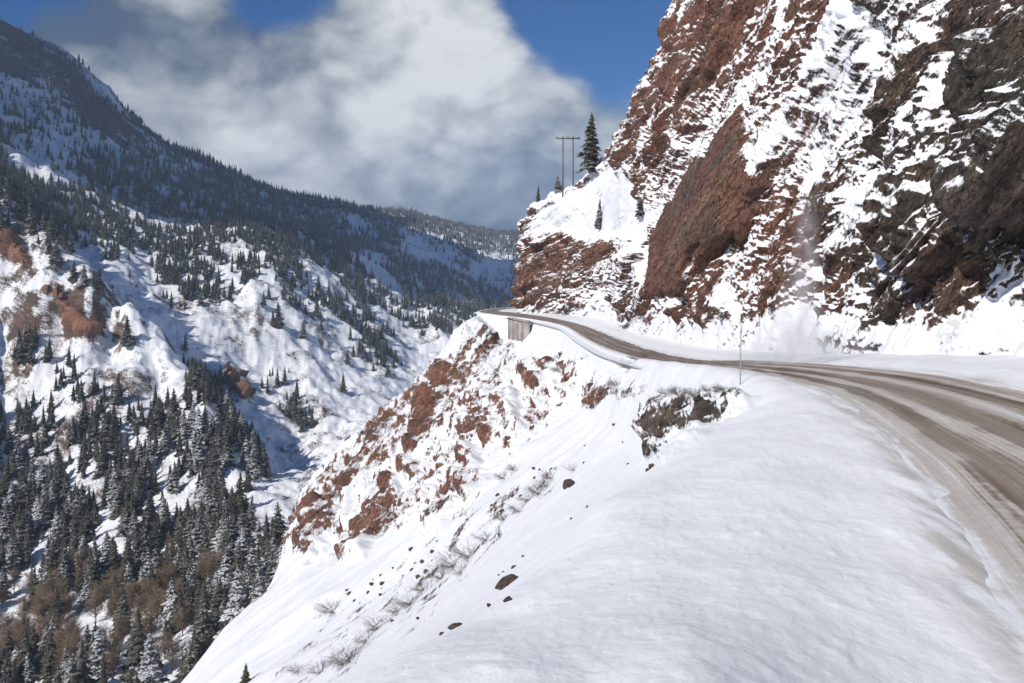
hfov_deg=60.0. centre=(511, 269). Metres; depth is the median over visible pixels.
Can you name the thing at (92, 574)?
conifer
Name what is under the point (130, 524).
conifer
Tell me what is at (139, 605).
bare tree
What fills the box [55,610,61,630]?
conifer
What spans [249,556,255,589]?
conifer
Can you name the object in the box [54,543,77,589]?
conifer
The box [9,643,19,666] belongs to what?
conifer
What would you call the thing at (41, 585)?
bare tree
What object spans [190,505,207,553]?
conifer
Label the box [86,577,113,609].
bare tree
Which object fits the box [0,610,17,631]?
bare tree
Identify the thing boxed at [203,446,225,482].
conifer
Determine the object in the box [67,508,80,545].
conifer
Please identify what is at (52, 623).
conifer
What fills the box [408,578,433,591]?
bush
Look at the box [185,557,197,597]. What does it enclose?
conifer
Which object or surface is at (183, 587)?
conifer
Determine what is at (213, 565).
bare tree
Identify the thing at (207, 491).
conifer
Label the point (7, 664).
conifer
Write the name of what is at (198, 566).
bare tree
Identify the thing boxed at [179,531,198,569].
conifer
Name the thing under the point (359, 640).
bush
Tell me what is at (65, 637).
bare tree
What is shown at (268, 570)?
conifer
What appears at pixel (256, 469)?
conifer
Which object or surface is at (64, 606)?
bare tree
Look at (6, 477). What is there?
conifer
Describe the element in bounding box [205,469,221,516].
conifer
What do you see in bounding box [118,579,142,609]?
bare tree
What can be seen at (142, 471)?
conifer
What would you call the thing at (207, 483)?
conifer
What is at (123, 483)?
conifer
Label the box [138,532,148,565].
conifer
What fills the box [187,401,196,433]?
conifer
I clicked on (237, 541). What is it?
conifer
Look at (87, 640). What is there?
conifer
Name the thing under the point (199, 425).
conifer
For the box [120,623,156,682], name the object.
conifer
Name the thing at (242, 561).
conifer
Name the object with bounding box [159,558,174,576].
bare tree
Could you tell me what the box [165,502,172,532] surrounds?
conifer
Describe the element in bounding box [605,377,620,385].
bush
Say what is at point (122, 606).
conifer
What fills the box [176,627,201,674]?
conifer
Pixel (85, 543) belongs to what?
conifer
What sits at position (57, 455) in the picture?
conifer
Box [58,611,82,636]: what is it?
bare tree
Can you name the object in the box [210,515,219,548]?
conifer
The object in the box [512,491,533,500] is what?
bush
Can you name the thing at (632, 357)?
bush
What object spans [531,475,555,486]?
bush
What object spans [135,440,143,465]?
conifer
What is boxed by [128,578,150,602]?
bare tree
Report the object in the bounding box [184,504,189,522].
conifer
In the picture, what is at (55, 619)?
bare tree
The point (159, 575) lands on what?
bare tree
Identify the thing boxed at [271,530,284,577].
conifer
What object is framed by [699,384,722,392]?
bush
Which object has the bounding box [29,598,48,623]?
bare tree
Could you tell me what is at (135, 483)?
conifer
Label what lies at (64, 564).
conifer
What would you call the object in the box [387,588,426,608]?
bush
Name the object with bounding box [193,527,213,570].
conifer
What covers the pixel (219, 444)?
conifer
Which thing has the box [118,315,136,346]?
conifer
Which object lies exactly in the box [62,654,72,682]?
conifer
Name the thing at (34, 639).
conifer
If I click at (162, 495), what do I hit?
conifer
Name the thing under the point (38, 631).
bare tree
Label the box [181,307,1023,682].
snow slope
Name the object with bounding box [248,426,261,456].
conifer
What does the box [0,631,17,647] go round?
bare tree
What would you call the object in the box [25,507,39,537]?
conifer
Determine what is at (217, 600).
conifer
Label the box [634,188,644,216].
conifer
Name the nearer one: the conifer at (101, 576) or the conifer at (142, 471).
the conifer at (101, 576)
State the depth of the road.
17.70 m
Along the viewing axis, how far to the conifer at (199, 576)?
224.55 m
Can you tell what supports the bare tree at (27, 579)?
on the valley side
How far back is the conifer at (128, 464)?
319.15 m
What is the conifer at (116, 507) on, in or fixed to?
on the valley side
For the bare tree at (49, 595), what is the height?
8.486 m
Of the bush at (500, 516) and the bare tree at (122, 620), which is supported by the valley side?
the bare tree at (122, 620)
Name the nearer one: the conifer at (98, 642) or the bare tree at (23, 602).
the conifer at (98, 642)
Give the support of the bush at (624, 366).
on the snow slope
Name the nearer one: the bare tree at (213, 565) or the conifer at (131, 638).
the conifer at (131, 638)
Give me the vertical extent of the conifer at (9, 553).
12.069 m
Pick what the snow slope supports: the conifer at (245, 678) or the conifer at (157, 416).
the conifer at (245, 678)
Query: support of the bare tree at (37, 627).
on the valley side
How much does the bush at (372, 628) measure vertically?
1.006 m
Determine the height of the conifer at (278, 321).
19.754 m
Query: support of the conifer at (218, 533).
on the valley side
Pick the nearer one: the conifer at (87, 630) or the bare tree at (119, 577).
the conifer at (87, 630)
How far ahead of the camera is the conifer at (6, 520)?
306.80 m
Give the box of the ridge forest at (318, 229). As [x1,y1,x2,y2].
[0,26,519,309]
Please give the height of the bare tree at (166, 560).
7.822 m
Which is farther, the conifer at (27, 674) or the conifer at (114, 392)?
the conifer at (114, 392)
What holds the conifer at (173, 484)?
on the valley side
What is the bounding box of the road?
[475,307,1023,625]
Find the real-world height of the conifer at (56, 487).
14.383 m
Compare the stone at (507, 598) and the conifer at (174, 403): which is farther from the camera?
the conifer at (174, 403)
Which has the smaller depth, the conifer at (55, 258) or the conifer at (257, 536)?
the conifer at (257, 536)
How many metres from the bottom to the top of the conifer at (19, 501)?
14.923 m
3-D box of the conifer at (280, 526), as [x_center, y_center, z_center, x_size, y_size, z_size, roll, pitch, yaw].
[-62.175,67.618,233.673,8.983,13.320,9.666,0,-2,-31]
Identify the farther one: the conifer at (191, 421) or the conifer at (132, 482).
the conifer at (191, 421)
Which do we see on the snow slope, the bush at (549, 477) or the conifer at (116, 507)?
the bush at (549, 477)
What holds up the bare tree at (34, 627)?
on the valley side
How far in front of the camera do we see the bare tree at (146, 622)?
203.82 m
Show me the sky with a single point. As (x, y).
(457, 110)
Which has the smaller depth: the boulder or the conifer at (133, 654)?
the boulder
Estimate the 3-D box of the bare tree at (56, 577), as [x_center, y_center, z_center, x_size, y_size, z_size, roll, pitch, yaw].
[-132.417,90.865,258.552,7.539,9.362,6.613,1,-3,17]
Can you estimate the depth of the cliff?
61.90 m
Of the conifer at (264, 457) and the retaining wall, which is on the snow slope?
the retaining wall
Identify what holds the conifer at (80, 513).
on the valley side
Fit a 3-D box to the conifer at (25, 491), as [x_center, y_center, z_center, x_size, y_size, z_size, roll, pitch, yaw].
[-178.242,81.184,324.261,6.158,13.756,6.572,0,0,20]
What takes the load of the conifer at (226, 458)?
on the valley side
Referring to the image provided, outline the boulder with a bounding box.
[495,574,517,589]
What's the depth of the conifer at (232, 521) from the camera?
238.46 m
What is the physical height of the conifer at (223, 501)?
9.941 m
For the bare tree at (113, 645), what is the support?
on the valley side
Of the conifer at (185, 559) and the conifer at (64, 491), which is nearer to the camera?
the conifer at (185, 559)
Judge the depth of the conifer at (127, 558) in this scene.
249.99 m
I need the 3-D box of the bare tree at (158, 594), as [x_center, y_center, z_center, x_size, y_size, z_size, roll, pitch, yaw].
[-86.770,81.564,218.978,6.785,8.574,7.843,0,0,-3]
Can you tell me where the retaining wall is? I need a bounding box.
[507,317,530,341]
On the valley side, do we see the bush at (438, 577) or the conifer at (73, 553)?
the conifer at (73, 553)
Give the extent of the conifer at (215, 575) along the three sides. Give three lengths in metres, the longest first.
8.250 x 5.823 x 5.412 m
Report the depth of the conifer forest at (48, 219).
665.69 m
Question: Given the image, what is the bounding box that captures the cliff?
[509,0,1023,355]
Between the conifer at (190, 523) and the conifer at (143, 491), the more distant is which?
the conifer at (143, 491)
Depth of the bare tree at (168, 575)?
233.43 m
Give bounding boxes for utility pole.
[556,135,579,197]
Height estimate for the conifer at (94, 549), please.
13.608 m
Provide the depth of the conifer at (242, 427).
347.52 m
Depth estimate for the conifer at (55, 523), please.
300.18 m
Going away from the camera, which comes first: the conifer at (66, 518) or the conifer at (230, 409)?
the conifer at (66, 518)
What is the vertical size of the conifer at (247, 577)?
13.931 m
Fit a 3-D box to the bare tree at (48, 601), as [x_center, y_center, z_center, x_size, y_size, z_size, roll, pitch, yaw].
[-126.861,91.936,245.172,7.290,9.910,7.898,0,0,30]
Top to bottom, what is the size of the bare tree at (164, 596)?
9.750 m
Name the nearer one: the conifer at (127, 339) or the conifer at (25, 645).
the conifer at (25, 645)
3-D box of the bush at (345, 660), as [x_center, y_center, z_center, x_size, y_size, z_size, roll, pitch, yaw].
[-8.117,19.605,45.916,3.431,1.091,3.419,0,0,42]
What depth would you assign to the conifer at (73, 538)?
276.08 m
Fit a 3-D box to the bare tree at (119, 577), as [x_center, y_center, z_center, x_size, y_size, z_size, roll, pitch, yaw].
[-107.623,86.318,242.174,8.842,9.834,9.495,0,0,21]
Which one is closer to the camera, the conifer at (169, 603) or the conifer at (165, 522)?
the conifer at (169, 603)
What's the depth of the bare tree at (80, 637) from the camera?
204.93 m
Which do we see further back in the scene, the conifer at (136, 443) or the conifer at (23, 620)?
the conifer at (136, 443)
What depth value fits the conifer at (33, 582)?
258.41 m
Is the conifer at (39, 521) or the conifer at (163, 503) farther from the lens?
the conifer at (39, 521)
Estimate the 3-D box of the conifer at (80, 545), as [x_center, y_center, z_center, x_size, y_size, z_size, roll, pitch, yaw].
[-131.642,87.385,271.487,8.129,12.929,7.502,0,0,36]
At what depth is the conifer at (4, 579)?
267.12 m
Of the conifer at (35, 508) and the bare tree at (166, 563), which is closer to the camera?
the bare tree at (166, 563)
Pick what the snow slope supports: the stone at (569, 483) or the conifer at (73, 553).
the stone at (569, 483)
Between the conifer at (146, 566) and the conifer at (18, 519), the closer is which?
the conifer at (146, 566)
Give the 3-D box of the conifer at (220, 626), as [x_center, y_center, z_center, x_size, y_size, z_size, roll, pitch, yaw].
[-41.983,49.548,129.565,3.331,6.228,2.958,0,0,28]
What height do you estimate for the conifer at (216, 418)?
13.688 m
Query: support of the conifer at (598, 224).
on the cliff
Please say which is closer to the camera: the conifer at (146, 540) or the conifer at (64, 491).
the conifer at (146, 540)
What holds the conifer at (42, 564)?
on the valley side
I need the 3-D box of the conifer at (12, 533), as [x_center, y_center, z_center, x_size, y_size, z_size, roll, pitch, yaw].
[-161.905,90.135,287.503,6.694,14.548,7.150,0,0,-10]
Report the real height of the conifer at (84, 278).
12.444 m
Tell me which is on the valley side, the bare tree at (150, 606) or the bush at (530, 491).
the bare tree at (150, 606)
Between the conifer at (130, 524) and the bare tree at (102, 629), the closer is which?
the bare tree at (102, 629)
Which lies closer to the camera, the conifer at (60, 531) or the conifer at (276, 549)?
the conifer at (276, 549)
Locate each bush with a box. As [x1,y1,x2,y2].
[281,661,308,673]
[303,660,328,675]
[312,594,349,614]
[318,641,371,671]
[322,646,355,672]
[347,626,380,644]
[353,613,392,631]
[383,601,406,617]
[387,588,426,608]
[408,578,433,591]
[415,562,446,581]
[432,550,466,570]
[444,535,476,558]
[447,560,469,575]
[471,531,491,542]
[491,512,506,520]
[493,470,508,479]
[501,462,518,470]
[505,504,523,512]
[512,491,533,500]
[522,484,544,495]
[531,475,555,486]
[539,469,558,479]
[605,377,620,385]
[618,358,636,368]
[627,352,649,359]
[650,396,666,402]
[657,384,677,395]
[665,383,690,396]
[684,387,701,396]
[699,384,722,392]
[716,384,732,390]
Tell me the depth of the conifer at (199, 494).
290.66 m
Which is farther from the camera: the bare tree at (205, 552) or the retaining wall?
the bare tree at (205, 552)
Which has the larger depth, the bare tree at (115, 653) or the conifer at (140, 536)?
the conifer at (140, 536)
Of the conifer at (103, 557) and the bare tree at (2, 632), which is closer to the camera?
the bare tree at (2, 632)
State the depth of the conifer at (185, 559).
236.34 m
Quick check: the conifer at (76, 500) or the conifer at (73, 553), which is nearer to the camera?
the conifer at (73, 553)
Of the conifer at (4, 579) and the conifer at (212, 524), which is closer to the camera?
the conifer at (212, 524)
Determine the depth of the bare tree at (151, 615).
204.71 m
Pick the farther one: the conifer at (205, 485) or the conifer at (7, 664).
the conifer at (205, 485)
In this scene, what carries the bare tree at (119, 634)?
on the valley side
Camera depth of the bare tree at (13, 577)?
270.96 m
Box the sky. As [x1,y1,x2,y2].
[0,0,671,230]
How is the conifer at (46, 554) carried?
on the valley side
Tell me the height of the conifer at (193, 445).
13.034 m
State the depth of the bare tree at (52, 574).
259.48 m
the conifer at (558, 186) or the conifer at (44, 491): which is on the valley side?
the conifer at (44, 491)
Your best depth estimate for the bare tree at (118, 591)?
235.13 m
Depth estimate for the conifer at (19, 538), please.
287.64 m
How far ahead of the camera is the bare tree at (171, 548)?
260.19 m
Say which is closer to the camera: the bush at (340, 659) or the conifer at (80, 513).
the bush at (340, 659)
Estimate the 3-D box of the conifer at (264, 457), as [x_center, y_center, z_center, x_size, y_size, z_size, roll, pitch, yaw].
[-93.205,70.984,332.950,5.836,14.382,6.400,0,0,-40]
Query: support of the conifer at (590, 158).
on the cliff
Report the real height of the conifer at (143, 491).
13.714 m
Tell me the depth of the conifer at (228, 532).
232.80 m
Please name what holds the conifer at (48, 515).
on the valley side
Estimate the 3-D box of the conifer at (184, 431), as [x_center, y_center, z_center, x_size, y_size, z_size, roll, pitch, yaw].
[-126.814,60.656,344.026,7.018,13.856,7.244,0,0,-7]
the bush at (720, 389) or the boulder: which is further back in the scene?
the bush at (720, 389)
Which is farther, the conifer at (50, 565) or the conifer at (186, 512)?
the conifer at (186, 512)
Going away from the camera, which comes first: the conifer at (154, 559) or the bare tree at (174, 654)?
the bare tree at (174, 654)
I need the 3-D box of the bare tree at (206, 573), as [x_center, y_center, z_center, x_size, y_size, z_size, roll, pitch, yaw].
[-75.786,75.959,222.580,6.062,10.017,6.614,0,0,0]
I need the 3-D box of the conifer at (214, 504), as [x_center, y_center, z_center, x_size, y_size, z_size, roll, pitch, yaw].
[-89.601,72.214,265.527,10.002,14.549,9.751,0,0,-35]
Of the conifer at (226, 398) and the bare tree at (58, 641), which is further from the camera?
the conifer at (226, 398)
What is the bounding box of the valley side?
[0,19,518,682]
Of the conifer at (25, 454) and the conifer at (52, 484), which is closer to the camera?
the conifer at (52, 484)
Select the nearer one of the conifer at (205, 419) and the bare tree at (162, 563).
the bare tree at (162, 563)
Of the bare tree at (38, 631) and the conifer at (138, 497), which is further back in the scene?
the conifer at (138, 497)
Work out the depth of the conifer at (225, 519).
240.38 m
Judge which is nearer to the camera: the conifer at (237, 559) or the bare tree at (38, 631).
the conifer at (237, 559)
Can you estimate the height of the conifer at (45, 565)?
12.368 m
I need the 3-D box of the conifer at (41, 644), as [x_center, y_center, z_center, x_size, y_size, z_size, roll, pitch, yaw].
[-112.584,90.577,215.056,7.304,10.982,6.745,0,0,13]
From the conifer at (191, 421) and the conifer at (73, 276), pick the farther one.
the conifer at (73, 276)
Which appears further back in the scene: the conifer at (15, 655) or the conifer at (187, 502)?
the conifer at (187, 502)
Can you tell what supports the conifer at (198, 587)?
on the valley side
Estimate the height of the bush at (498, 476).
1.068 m
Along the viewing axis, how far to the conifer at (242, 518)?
235.45 m
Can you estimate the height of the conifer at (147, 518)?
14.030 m
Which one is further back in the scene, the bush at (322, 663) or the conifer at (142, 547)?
the conifer at (142, 547)
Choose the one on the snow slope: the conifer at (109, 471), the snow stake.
the snow stake
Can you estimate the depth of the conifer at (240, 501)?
271.24 m
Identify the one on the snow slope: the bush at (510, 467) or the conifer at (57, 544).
the bush at (510, 467)
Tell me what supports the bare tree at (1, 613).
on the valley side
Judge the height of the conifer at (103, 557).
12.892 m
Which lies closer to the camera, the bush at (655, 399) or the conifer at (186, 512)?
the bush at (655, 399)
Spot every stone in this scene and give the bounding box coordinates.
[448,622,461,629]
[503,596,511,601]
[563,479,574,487]
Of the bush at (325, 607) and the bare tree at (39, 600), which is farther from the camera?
the bare tree at (39, 600)
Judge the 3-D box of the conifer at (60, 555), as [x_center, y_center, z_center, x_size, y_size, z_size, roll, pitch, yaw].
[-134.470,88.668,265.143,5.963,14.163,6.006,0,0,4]
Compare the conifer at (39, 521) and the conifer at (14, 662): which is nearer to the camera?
the conifer at (14, 662)
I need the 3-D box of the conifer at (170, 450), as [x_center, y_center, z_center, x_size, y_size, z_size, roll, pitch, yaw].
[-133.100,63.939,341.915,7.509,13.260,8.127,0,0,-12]
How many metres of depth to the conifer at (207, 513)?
263.38 m
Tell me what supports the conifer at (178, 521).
on the valley side
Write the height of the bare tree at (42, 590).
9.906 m
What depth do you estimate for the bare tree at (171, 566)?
239.13 m
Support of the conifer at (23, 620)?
on the valley side
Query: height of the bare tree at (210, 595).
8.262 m
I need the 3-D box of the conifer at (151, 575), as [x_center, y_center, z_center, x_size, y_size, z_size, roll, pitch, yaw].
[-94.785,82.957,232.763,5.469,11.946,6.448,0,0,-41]
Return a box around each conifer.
[0,459,15,493]
[0,489,4,522]
[0,500,13,536]
[0,565,12,602]
[0,630,14,677]
[0,649,11,682]
[3,480,18,510]
[3,535,17,571]
[4,526,14,552]
[5,506,21,541]
[6,535,25,571]
[8,660,19,682]
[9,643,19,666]
[10,440,25,476]
[14,473,28,513]
[14,528,22,552]
[15,616,29,649]
[15,630,39,682]
[16,474,27,507]
[18,510,35,547]
[20,533,32,567]
[20,649,34,682]
[21,441,30,472]
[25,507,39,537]
[26,456,38,486]
[26,565,39,605]
[28,623,39,668]
[29,492,38,517]
[31,492,39,524]
[32,484,49,517]
[34,495,52,532]
[34,622,56,669]
[35,461,48,496]
[36,627,59,682]
[37,491,53,532]
[37,549,46,587]
[39,616,62,652]
[40,560,52,594]
[42,549,59,591]
[43,474,59,498]
[44,545,54,563]
[44,586,64,623]
[46,459,54,478]
[47,237,65,268]
[48,476,59,500]
[48,488,61,527]
[48,506,61,536]
[48,528,60,558]
[49,478,61,509]
[49,539,58,563]
[51,443,66,473]
[52,643,70,682]
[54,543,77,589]
[55,465,63,497]
[55,551,74,592]
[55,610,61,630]
[56,508,69,541]
[57,511,70,539]
[57,545,63,566]
[58,469,73,508]
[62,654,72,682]
[66,488,73,517]
[67,260,77,281]
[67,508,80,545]
[68,485,85,524]
[69,530,78,555]
[70,541,76,564]
[72,534,89,573]
[73,483,91,517]
[74,535,89,571]
[74,575,93,614]
[75,264,89,287]
[75,625,91,664]
[76,497,85,530]
[76,520,89,550]
[77,634,89,659]
[78,557,101,604]
[80,507,95,542]
[80,546,93,589]
[85,621,106,679]
[86,536,101,571]
[86,625,117,682]
[88,555,103,580]
[91,443,107,478]
[92,558,106,593]
[93,266,105,289]
[97,411,114,443]
[99,460,118,491]
[99,531,111,570]
[103,540,121,579]
[104,537,117,572]
[105,475,117,508]
[106,461,121,496]
[106,575,125,614]
[107,484,122,518]
[109,372,124,403]
[109,481,124,515]
[110,585,132,640]
[111,499,131,539]
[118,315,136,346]
[118,541,138,581]
[118,622,147,682]
[119,452,132,482]
[120,561,135,595]
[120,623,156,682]
[121,606,146,671]
[122,477,125,494]
[124,447,138,471]
[124,507,142,540]
[127,461,136,490]
[129,470,147,502]
[129,473,134,497]
[130,468,146,497]
[131,531,143,564]
[132,629,167,682]
[133,435,138,458]
[133,480,143,515]
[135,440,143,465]
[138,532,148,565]
[138,566,145,601]
[139,457,148,491]
[139,531,145,565]
[139,547,152,577]
[140,496,154,536]
[140,521,153,557]
[141,565,160,606]
[142,436,158,469]
[148,545,164,590]
[150,400,162,430]
[150,519,164,549]
[151,497,169,535]
[155,423,170,460]
[155,489,166,519]
[156,577,177,632]
[157,419,174,453]
[157,653,170,682]
[160,505,171,541]
[165,460,180,493]
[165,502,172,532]
[166,388,182,422]
[167,589,189,634]
[172,505,186,543]
[173,542,181,574]
[174,515,185,553]
[175,409,191,443]
[176,568,188,600]
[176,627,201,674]
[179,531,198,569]
[179,544,189,580]
[180,508,195,553]
[180,594,218,662]
[182,498,192,518]
[183,585,195,613]
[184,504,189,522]
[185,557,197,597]
[186,430,197,463]
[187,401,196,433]
[188,406,205,442]
[189,431,207,471]
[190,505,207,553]
[190,578,209,627]
[191,477,203,512]
[192,504,196,523]
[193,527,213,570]
[193,573,212,623]
[193,580,201,609]
[195,559,207,591]
[196,480,208,514]
[196,501,204,521]
[198,476,207,506]
[199,514,211,553]
[201,406,209,433]
[202,477,211,511]
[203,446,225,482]
[204,445,213,473]
[204,487,221,519]
[204,503,210,524]
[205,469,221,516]
[207,576,222,611]
[208,408,223,435]
[208,511,215,547]
[209,576,226,631]
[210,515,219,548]
[210,516,223,565]
[211,571,218,585]
[212,467,229,494]
[214,430,223,461]
[214,540,234,588]
[215,512,235,566]
[215,589,228,632]
[217,477,228,506]
[217,515,227,539]
[217,547,230,601]
[218,516,237,567]
[218,564,248,622]
[219,433,235,470]
[221,496,228,515]
[221,501,229,525]
[222,387,229,411]
[225,542,245,596]
[227,409,244,442]
[227,486,235,507]
[228,397,234,417]
[228,501,232,519]
[228,572,249,603]
[232,473,249,512]
[233,508,251,549]
[234,525,249,553]
[235,529,248,564]
[237,437,250,471]
[238,411,249,444]
[239,555,244,570]
[239,663,250,682]
[243,558,252,602]
[244,438,264,480]
[244,540,265,583]
[245,494,259,532]
[246,560,266,601]
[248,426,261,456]
[249,520,261,559]
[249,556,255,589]
[259,512,270,554]
[260,441,268,474]
[260,516,279,570]
[261,534,276,581]
[264,550,274,588]
[265,539,280,589]
[269,502,286,544]
[271,302,285,328]
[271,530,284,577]
[298,321,307,337]
[535,185,539,201]
[553,175,561,191]
[576,112,601,173]
[594,200,602,229]
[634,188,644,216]
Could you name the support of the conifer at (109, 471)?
on the valley side
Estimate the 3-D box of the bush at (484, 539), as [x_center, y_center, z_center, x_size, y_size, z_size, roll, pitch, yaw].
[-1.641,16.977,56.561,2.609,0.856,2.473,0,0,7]
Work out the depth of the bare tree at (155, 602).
215.87 m
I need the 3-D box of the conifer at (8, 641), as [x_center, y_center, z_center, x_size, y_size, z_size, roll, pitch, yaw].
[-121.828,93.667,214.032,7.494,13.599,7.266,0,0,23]
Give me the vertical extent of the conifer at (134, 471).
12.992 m
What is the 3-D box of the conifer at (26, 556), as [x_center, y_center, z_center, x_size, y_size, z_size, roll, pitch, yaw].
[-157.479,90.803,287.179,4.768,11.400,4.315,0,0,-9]
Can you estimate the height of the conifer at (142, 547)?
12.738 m
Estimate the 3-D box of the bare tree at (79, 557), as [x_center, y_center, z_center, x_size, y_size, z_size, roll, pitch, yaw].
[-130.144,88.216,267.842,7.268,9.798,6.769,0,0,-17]
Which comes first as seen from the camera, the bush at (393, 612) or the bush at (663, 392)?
the bush at (663, 392)
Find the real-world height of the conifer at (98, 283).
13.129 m
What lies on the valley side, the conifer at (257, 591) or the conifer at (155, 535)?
the conifer at (155, 535)
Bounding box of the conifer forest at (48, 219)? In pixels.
[0,101,487,682]
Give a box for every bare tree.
[0,583,11,606]
[0,608,8,628]
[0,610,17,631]
[0,620,20,643]
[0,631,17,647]
[0,652,20,669]
[5,613,29,632]
[6,569,25,593]
[9,622,32,644]
[11,612,31,635]
[11,621,29,649]
[14,589,36,617]
[19,570,38,590]
[27,619,45,635]
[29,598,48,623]
[29,622,48,643]
[30,623,42,646]
[31,592,50,617]
[31,613,55,633]
[32,577,58,596]
[33,582,52,603]
[36,589,60,613]
[40,585,63,612]
[44,564,59,587]
[45,621,76,650]
[46,613,67,628]
[49,595,75,615]
[50,567,67,588]
[50,645,77,669]
[53,630,66,653]
[54,576,73,598]
[58,588,81,617]
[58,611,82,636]
[59,597,76,616]
[59,627,80,647]
[59,634,79,662]
[59,635,79,664]
[64,625,90,652]
[71,547,88,568]
[71,569,84,591]
[84,585,107,622]
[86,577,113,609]
[89,622,118,647]
[102,566,133,593]
[102,569,122,589]
[103,594,128,617]
[103,634,126,665]
[103,648,121,679]
[104,638,123,667]
[106,622,127,650]
[108,608,133,644]
[110,581,126,604]
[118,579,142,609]
[124,579,144,609]
[125,605,145,624]
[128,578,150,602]
[129,625,153,638]
[131,592,145,609]
[134,613,158,636]
[135,575,159,599]
[137,574,162,605]
[141,605,164,635]
[143,598,160,624]
[146,565,172,592]
[146,594,164,618]
[148,585,169,609]
[153,552,177,573]
[153,563,169,586]
[153,637,165,660]
[155,627,174,657]
[156,632,188,670]
[157,586,179,607]
[157,591,176,614]
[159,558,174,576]
[159,564,178,586]
[161,533,180,555]
[162,554,179,568]
[164,560,180,578]
[170,599,192,635]
[174,578,194,590]
[194,555,210,576]
[195,545,219,566]
[195,581,215,606]
[196,555,219,582]
[201,550,224,578]
[211,546,235,568]
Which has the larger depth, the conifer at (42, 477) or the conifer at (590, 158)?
the conifer at (42, 477)
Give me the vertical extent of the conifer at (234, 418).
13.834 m
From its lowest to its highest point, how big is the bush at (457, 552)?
1.256 m
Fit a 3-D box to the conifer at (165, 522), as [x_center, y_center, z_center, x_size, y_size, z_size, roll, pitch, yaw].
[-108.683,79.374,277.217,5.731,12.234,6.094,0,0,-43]
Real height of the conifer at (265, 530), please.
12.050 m
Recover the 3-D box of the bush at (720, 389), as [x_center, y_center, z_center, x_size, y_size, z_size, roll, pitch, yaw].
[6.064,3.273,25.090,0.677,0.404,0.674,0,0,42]
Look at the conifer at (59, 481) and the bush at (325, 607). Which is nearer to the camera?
the bush at (325, 607)
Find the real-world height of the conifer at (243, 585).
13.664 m
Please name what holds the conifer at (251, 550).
on the valley side
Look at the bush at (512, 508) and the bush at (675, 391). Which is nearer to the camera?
the bush at (675, 391)
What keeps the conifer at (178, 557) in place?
on the valley side
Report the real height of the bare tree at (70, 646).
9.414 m
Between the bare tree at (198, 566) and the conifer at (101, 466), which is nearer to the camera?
the bare tree at (198, 566)
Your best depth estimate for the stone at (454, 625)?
9.09 m
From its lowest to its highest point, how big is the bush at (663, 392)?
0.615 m
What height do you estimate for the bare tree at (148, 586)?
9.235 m
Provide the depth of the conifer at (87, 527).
286.18 m
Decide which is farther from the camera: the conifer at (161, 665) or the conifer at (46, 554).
the conifer at (46, 554)
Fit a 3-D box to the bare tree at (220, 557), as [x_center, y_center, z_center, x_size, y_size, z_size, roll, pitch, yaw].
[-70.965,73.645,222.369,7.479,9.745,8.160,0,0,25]
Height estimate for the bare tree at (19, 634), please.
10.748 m
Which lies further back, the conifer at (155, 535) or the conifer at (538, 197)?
the conifer at (155, 535)
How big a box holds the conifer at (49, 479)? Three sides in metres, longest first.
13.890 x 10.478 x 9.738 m
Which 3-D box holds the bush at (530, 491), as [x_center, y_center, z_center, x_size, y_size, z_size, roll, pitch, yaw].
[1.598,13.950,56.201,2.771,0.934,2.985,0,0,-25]
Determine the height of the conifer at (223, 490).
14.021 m
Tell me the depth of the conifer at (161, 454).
338.52 m
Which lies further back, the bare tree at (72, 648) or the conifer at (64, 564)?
the conifer at (64, 564)
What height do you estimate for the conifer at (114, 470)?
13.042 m
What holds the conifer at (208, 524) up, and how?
on the valley side
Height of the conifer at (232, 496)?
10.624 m
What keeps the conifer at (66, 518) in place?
on the valley side
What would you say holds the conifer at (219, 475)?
on the valley side
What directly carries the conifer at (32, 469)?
on the valley side
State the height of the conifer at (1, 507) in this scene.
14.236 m
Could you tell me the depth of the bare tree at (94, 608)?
232.12 m
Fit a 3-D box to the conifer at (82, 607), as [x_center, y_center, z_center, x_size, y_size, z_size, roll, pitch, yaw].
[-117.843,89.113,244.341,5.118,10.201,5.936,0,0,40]
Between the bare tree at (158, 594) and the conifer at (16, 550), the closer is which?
the bare tree at (158, 594)
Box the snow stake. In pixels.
[740,324,741,384]
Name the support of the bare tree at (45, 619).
on the valley side
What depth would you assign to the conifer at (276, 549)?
199.88 m
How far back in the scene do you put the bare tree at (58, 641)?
209.89 m
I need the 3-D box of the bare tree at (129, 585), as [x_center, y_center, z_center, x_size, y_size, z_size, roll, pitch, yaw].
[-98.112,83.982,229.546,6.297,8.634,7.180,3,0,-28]
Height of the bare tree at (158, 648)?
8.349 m
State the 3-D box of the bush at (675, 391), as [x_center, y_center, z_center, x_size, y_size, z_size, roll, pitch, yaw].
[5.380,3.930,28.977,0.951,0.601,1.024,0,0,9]
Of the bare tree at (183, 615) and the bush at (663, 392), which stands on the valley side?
the bare tree at (183, 615)
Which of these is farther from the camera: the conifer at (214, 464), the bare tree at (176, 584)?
the conifer at (214, 464)
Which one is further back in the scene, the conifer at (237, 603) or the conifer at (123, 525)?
the conifer at (123, 525)
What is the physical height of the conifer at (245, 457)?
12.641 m
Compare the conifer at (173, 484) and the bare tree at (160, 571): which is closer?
the bare tree at (160, 571)
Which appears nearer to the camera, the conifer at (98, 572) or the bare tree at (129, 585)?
the bare tree at (129, 585)
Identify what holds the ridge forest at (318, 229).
on the valley side
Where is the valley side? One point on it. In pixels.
(244, 341)
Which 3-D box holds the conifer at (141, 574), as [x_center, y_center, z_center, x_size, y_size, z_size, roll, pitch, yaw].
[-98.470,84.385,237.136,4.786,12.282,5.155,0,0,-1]
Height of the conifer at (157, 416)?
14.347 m
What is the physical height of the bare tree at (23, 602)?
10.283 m
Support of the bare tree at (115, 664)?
on the valley side
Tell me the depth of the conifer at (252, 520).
252.32 m

